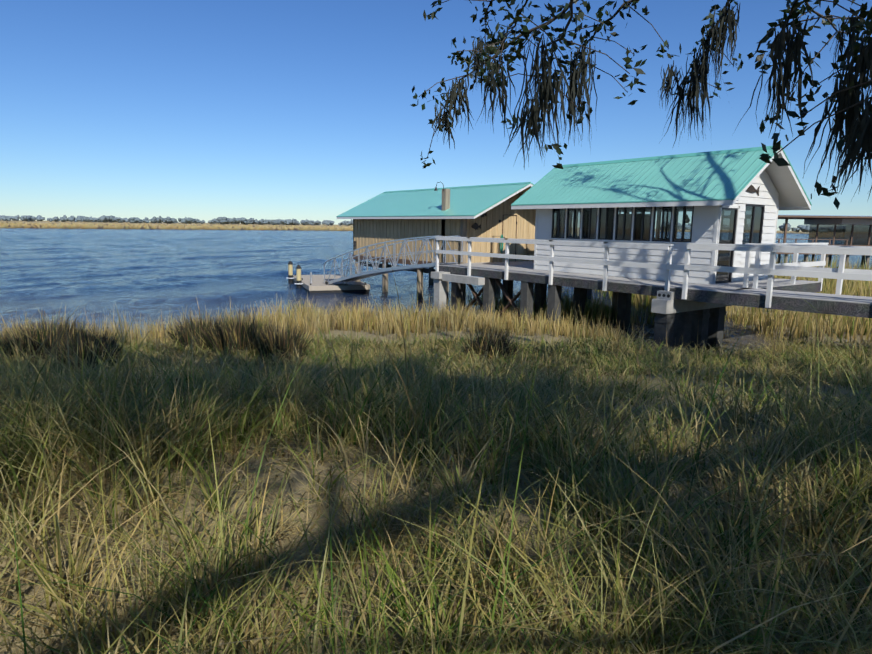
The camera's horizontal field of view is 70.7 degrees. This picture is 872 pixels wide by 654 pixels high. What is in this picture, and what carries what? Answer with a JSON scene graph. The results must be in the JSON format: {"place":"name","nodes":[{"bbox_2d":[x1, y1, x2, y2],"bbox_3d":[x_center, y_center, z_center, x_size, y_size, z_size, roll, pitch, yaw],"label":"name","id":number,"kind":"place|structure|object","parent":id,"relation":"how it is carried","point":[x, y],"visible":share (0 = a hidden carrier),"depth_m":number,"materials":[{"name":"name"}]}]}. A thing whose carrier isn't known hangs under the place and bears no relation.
{"place":"outdoors","nodes":[
{"label":"outdoors","id":0,"kind":"place"},
{"bbox_2d":[0,221,808,233],"bbox_3d":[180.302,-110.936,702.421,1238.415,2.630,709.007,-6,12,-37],"label":"marsh grass","id":1,"kind":"structure","parent":0,"point":[77,225],"depth_m":327.28,"materials":[{"name":"plant"}]},
{"bbox_2d":[0,220,871,653],"bbox_3d":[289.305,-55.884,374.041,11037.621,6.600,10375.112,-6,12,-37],"label":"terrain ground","id":2,"kind":"structure","parent":0,"point":[254,460],"depth_m":3.10,"materials":[{"name":"brown soil"}]},
{"bbox_2d":[0,215,352,225],"bbox_3d":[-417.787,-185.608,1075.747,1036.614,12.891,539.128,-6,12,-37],"label":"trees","id":3,"kind":"object","parent":2,"relation":"on","point":[105,219],"materials":[{"name":"green plant"}]},
{"bbox_2d":[129,216,277,224],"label":"distant trees","id":4,"kind":"object","parent":2,"relation":"on","point":[221,220],"materials":[{"name":"green plant"}]},
{"bbox_2d":[0,302,521,371],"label":"grass rush clumps","id":5,"kind":"object","parent":2,"relation":"on","point":[225,331],"visible":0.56,"depth_m":11.28,"materials":[{"name":"green plant"}]},
{"bbox_2d":[0,257,871,653],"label":"grass","id":6,"kind":"structure","parent":2,"relation":"on","point":[98,405],"depth_m":2.91,"materials":[{"name":"green plant"}]},
{"bbox_2d":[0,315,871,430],"bbox_3d":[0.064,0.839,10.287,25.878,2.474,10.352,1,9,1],"label":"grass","id":7,"kind":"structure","parent":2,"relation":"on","point":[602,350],"depth_m":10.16,"materials":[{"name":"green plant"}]},
{"bbox_2d":[0,286,871,350],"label":"marsh grass","id":8,"kind":"structure","parent":2,"relation":"on","point":[388,318],"depth_m":18.08,"materials":[{"name":"plant"}]},
{"bbox_2d":[0,297,871,522],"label":"grass stems","id":9,"kind":"object","parent":2,"relation":"on","point":[577,369],"visible":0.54,"depth_m":9.51,"materials":[{"name":"green plant"}]},
{"bbox_2d":[352,182,535,305],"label":"boathouse walls","id":10,"kind":"structure","parent":2,"relation":"on","point":[503,220],"depth_m":26.68,"materials":[{"name":"beige wood"}]},
{"bbox_2d":[336,182,533,218],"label":"roof","id":11,"kind":"structure","parent":10,"relation":"on","point":[471,202],"depth_m":27.17,"materials":[{"name":"teal metal"}]},
{"bbox_2d":[411,0,871,209],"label":"oak tree","id":12,"kind":"object","parent":2,"relation":"on","point":[860,24],"depth_m":5.00,"materials":[{"name":"green plant"}]},
{"bbox_2d":[431,1,871,201],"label":"moss","id":13,"kind":"object","parent":12,"relation":"attached to","point":[856,122],"visible":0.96,"depth_m":4.63,"materials":[{"name":"plant"}]},
{"bbox_2d":[431,261,871,352],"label":"pier platform","id":14,"kind":"structure","parent":2,"relation":"on","point":[677,317],"depth_m":17.00,"materials":[{"name":"white wood"}]},
{"bbox_2d":[435,236,871,307],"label":"pier railings","id":15,"kind":"object","parent":14,"relation":"on","point":[796,268],"visible":0.98,"depth_m":15.13,"materials":[{"name":"white wood"}]},
{"bbox_2d":[595,253,871,347],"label":"marsh grass","id":16,"kind":"structure","parent":2,"relation":"on","point":[857,287],"depth_m":22.25,"materials":[{"name":"green plant"}]},
{"bbox_2d":[660,223,809,231],"bbox_3d":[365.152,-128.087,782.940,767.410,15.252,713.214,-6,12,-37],"label":"trees","id":17,"kind":"object","parent":2,"relation":"on","point":[803,228],"materials":[{"name":"green plant"}]},
{"bbox_2d":[0,228,871,350],"bbox_3d":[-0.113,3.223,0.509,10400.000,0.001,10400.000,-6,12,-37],"label":"river water","id":18,"kind":"structure","parent":0,"point":[240,283],"depth_m":34.80,"materials":[{"name":"blue liquid"}]},
{"bbox_2d":[287,261,369,292],"bbox_3d":[-6.029,-2.016,33.015,3.423,2.850,6.800,-3,10,-20],"label":"floating dock","id":19,"kind":"object","parent":18,"relation":"on","point":[310,283],"visible":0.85,"depth_m":30.79,"materials":[{"name":"grey wood"}]},
{"bbox_2d":[324,235,462,284],"bbox_3d":[-2.260,-2.836,27.195,1.110,2.586,9.165,-7,12,-39],"label":"gangway","id":20,"kind":"object","parent":19,"relation":"on","point":[371,273],"visible":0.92,"depth_m":26.79,"materials":[{"name":"metal"}]},
{"bbox_2d":[0,228,871,355],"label":"water ripples","id":21,"kind":"object","parent":18,"relation":"on","point":[150,305],"visible":0.25,"depth_m":38.45},
{"bbox_2d":[466,287,655,324],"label":"water grass tufts","id":22,"kind":"object","parent":18,"relation":"in","point":[594,310],"visible":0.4,"depth_m":22.77,"materials":[{"name":"green plant"}]},
{"bbox_2d":[776,215,871,269],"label":"neighbouring boathouse","id":23,"kind":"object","parent":18,"relation":"in","point":[841,230],"visible":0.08,"depth_m":54.54,"materials":[{"name":"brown wood"}]},
{"bbox_2d":[0,0,871,230],"label":"sky","id":24,"kind":"structure","parent":0,"point":[206,110],"materials":[{"name":"blue"}]},
{"bbox_2d":[534,170,778,283],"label":"house walls","id":25,"kind":"structure","parent":0,"point":[749,217],"depth_m":18.00,"materials":[{"name":"white wood"}]},
{"bbox_2d":[511,145,811,211],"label":"house roof","id":26,"kind":"structure","parent":25,"relation":"on","point":[720,177],"depth_m":17.99,"materials":[{"name":"teal metal"}]},
{"bbox_2d":[737,185,759,200],"bbox_3d":[6.553,-4.013,18.809,2.246,0.531,6.600,-6,12,-37],"label":"fish decoration","id":27,"kind":"object","parent":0,"point":[751,188],"visible":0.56,"depth_m":17.06}
]}

